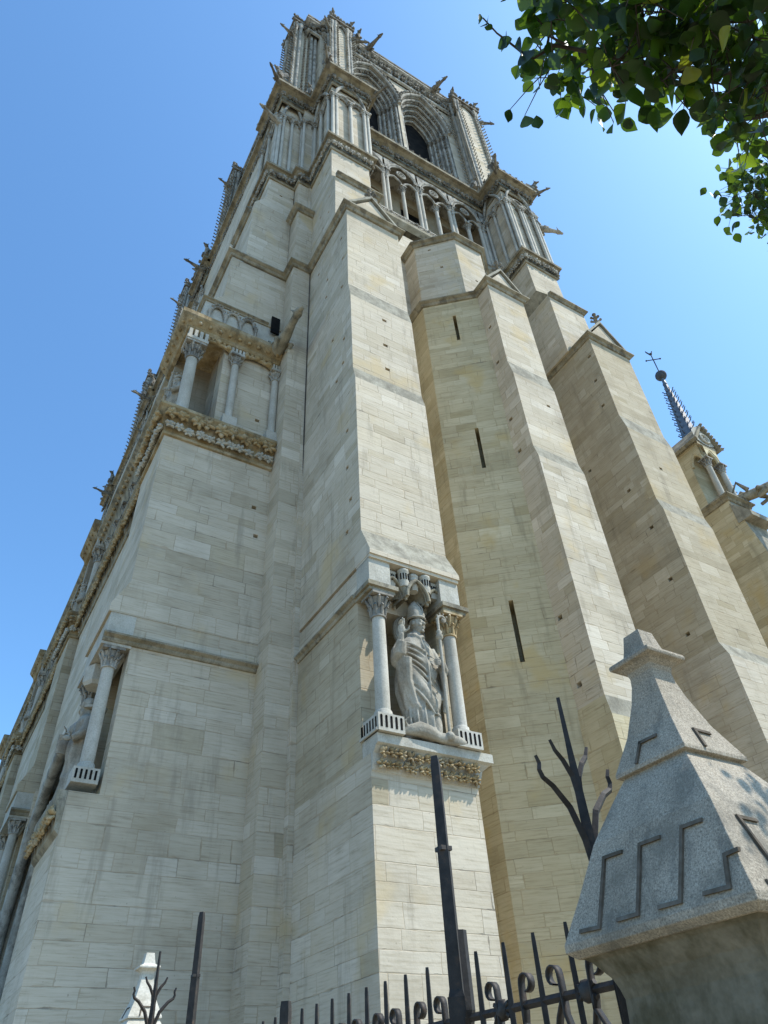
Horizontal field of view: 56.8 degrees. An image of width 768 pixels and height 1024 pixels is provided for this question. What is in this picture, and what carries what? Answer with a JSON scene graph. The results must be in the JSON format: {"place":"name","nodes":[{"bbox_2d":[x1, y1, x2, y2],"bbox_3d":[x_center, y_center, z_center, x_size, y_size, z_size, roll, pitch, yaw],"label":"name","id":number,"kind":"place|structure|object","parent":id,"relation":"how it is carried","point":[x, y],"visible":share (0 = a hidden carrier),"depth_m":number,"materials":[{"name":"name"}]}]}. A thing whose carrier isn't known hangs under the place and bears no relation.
{"place":"outdoors","nodes":[
{"label":"outdoors","id":0,"kind":"place"},
{"bbox_2d":[0,0,767,762],"label":"sky","id":1,"kind":"structure","parent":0,"point":[121,121],"materials":[{"name":"blue"}]},
{"bbox_2d":[565,629,767,1023],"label":"gate pier","id":2,"kind":"structure","parent":0,"point":[669,924],"depth_m":3.09,"materials":[{"name":"stone"}]},
{"bbox_2d":[672,423,767,647],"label":"nave buttress","id":3,"kind":"structure","parent":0,"point":[736,523],"depth_m":35.78,"materials":[{"name":"stone"}]},
{"bbox_3d":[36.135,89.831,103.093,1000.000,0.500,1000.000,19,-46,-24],"label":"pavement","id":4,"kind":"structure","parent":0,"visible":0},
{"bbox_2d":[0,135,263,1000],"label":"cathedral facade","id":5,"kind":"object","parent":4,"relation":"on","point":[31,765],"visible":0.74,"depth_m":33.07,"materials":[{"name":"stone"}]},
{"bbox_2d":[18,700,33,731],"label":"king statue","id":6,"kind":"object","parent":5,"relation":"on","point":[23,720],"visible":0.4,"depth_m":45.41,"materials":[{"name":"stone"}]},
{"bbox_2d":[70,582,87,610],"bbox_3d":[-15.559,4.862,36.212,0.895,2.974,1.169,4,-42,-9],"label":"king statue","id":7,"kind":"object","parent":5,"relation":"on","point":[75,606],"visible":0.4,"depth_m":36.10,"materials":[{"name":"stone"}]},
{"bbox_2d":[119,953,161,1023],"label":"gate pier","id":8,"kind":"structure","parent":4,"relation":"on","point":[133,1012],"depth_m":9.95,"materials":[{"name":"stone"}]},
{"bbox_2d":[132,951,176,1023],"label":"branched iron post","id":9,"kind":"object","parent":4,"relation":"on","point":[154,991],"visible":1,"depth_m":9.61,"materials":[{"name":"black metal"}]},
{"bbox_2d":[186,912,204,1023],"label":"iron gate post","id":10,"kind":"object","parent":4,"relation":"on","point":[193,999],"visible":1,"depth_m":8.56,"materials":[{"name":"black metal"}]},
{"bbox_2d":[279,1001,291,1023],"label":"iron meeting post","id":11,"kind":"object","parent":4,"relation":"on","point":[285,1012],"visible":1,"depth_m":6.39,"materials":[{"name":"black metal"}]},
{"bbox_2d":[0,7,767,1023],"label":"cathedral tower","id":12,"kind":"structure","parent":4,"relation":"on","point":[408,377],"depth_m":21.75,"materials":[{"name":"stone"}]},
{"bbox_2d":[47,698,107,805],"bbox_3d":[-7.826,6.034,18.009,0.990,2.898,1.108,-9,-41,6],"label":"saint statue","id":13,"kind":"object","parent":12,"relation":"on","point":[69,747],"visible":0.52,"depth_m":17.81,"materials":[{"name":"stone"}]},
{"bbox_2d":[162,372,182,403],"bbox_3d":[-7.844,-4.131,26.453,0.895,2.974,1.169,4,-42,-9],"label":"king statue","id":14,"kind":"object","parent":12,"relation":"on","point":[172,396],"visible":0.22,"depth_m":26.22,"materials":[{"name":"stone"}]},
{"bbox_2d":[400,209,419,224],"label":"gallery doorway","id":15,"kind":"structure","parent":12,"relation":"in","point":[411,218],"depth_m":50.75,"materials":[{"name":"black"}]},
{"bbox_2d":[390,601,467,745],"bbox_3d":[0.917,3.776,17.092,1.752,3.940,1.059,19,-46,-24],"label":"bishop statue","id":16,"kind":"object","parent":12,"relation":"on","point":[420,666],"visible":0.98,"depth_m":16.59,"materials":[{"name":"stone"}]},
{"bbox_2d":[430,755,474,1023],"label":"iron gate post","id":17,"kind":"object","parent":4,"relation":"on","point":[461,1004],"visible":0.98,"depth_m":4.76,"materials":[{"name":"black metal"}]},
{"bbox_2d":[262,922,623,1023],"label":"iron railing","id":18,"kind":"object","parent":17,"relation":"attached to","point":[589,989],"visible":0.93,"depth_m":4.13,"materials":[{"name":"black metal"}]},
{"bbox_2d":[534,697,629,1023],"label":"branched iron post","id":19,"kind":"object","parent":4,"relation":"on","point":[587,830],"visible":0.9,"depth_m":4.14,"materials":[{"name":"black metal"}]},
{"bbox_2d":[478,0,767,243],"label":"broadleaf tree","id":20,"kind":"object","parent":4,"relation":"on","point":[709,40],"visible":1,"depth_m":1.96,"materials":[{"name":"green plant"}]},
{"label":"nave","id":21,"kind":"object","parent":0,"visible":0},
{"bbox_2d":[645,351,737,492],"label":"spire","id":22,"kind":"structure","parent":21,"relation":"on","point":[684,423],"depth_m":114.15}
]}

